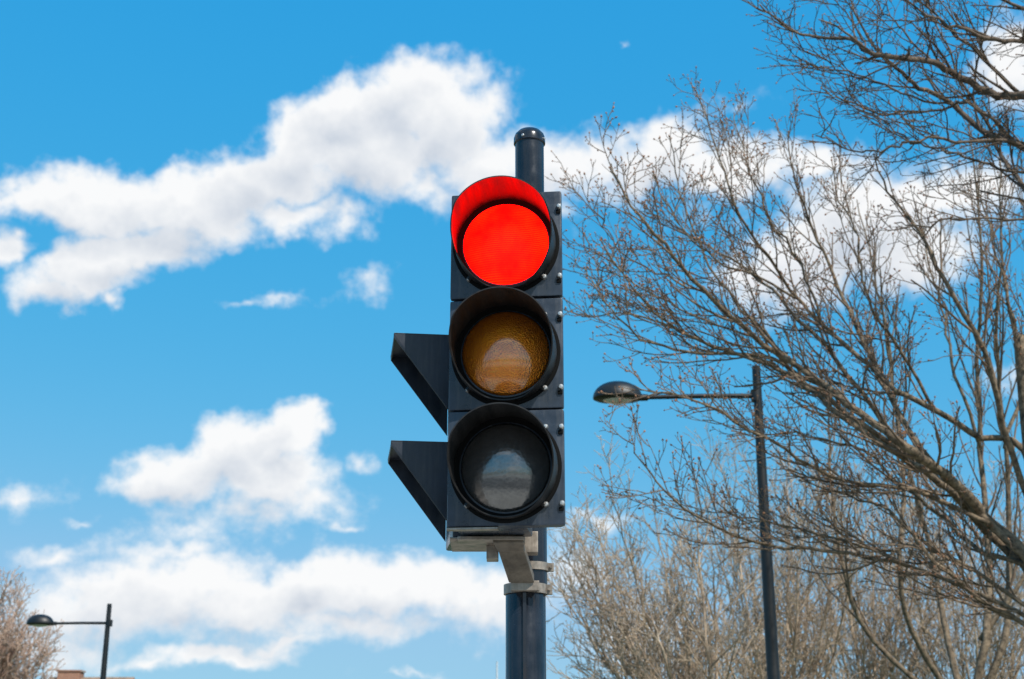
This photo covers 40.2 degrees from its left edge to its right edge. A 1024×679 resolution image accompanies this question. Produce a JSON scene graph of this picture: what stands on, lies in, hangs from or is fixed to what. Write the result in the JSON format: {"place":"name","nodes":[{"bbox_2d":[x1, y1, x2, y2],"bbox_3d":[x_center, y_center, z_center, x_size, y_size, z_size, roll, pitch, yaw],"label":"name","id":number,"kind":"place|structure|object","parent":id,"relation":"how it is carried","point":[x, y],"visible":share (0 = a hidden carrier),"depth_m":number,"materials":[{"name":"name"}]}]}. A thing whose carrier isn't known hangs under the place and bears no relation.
{"place":"outdoors","nodes":[
{"label":"outdoors","id":0,"kind":"place"},
{"bbox_2d":[388,127,564,678],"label":"traffic light","id":1,"kind":"object","parent":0,"point":[488,476],"visible":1,"depth_m":3.24,"materials":[{"name":"black paint"}]},
{"bbox_2d":[448,286,563,411],"bbox_3d":[-0.020,0.013,3.167,0.265,0.265,0.166,-2,-18,6],"label":"lamp door","id":2,"kind":"structure","parent":1,"relation":"in","point":[506,343],"depth_m":3.20,"materials":[{"name":"black plastic"}]},
{"bbox_2d":[447,402,564,527],"bbox_3d":[-0.020,0.268,3.084,0.265,0.265,0.166,-2,-18,6],"label":"lamp door","id":3,"kind":"structure","parent":1,"relation":"in","point":[506,461],"depth_m":3.12,"materials":[{"name":"black plastic"}]},
{"bbox_2d":[450,175,562,300],"bbox_3d":[-0.020,-0.244,3.250,0.265,0.265,0.166,-2,-18,6],"label":"lamp door","id":4,"kind":"structure","parent":1,"relation":"in","point":[507,232],"depth_m":3.28,"materials":[{"name":"red plastic"}]},
{"bbox_2d":[0,0,1023,678],"label":"sky","id":5,"kind":"structure","parent":0,"point":[221,221],"materials":[{"name":"blue"}]},
{"label":"ground","id":6,"kind":"structure","parent":0,"visible":0},
{"bbox_2d":[0,565,67,678],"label":"bare tree","id":7,"kind":"object","parent":6,"relation":"on","point":[9,666],"visible":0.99,"depth_m":42.95,"materials":[{"name":"brown plant"}]},
{"bbox_2d":[26,604,112,678],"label":"street lamp","id":8,"kind":"object","parent":6,"relation":"on","point":[40,620],"visible":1,"depth_m":27.52,"materials":[{"name":"black metal"}]},
{"bbox_2d":[49,670,134,678],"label":"house","id":9,"kind":"structure","parent":6,"relation":"on","point":[70,674],"depth_m":87.39,"materials":[{"name":"brick"}]},
{"bbox_2d":[496,661,497,678],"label":"mast","id":10,"kind":"object","parent":6,"relation":"on","point":[496,669],"visible":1,"depth_m":39.04,"materials":[{"name":"white metal"}]},
{"bbox_2d":[546,424,789,678],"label":"bare tree","id":11,"kind":"object","parent":6,"relation":"on","point":[683,659],"visible":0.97,"depth_m":17.31,"materials":[{"name":"grey plant"}]},
{"bbox_2d":[593,365,779,678],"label":"street lamp","id":12,"kind":"object","parent":6,"relation":"on","point":[771,642],"visible":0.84,"depth_m":13.17,"materials":[{"name":"black metal"}]},
{"bbox_2d":[655,415,900,678],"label":"bare tree","id":13,"kind":"object","parent":6,"relation":"on","point":[795,645],"visible":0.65,"depth_m":20.50,"materials":[{"name":"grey plant"}]},
{"bbox_2d":[544,66,1023,630],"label":"bare tree","id":14,"kind":"object","parent":6,"relation":"on","point":[918,458],"visible":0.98,"depth_m":10.37,"materials":[{"name":"brown plant"}]},
{"bbox_2d":[731,417,1003,678],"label":"bare tree","id":15,"kind":"object","parent":6,"relation":"on","point":[862,653],"visible":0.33,"depth_m":22.43,"materials":[{"name":"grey plant"}]},
{"bbox_2d":[742,0,1023,261],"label":"bare tree","id":16,"kind":"object","parent":6,"relation":"on","point":[1000,137],"visible":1,"depth_m":9.55,"materials":[{"name":"brown plant"}]},
{"bbox_2d":[797,81,1023,678],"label":"bare tree","id":17,"kind":"object","parent":6,"relation":"on","point":[984,637],"visible":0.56,"depth_m":13.88,"materials":[{"name":"brown plant"}]},
{"bbox_2d":[857,457,1023,678],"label":"bare tree","id":18,"kind":"object","parent":6,"relation":"on","point":[1013,670],"visible":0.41,"depth_m":21.31,"materials":[{"name":"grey plant"}]}
]}

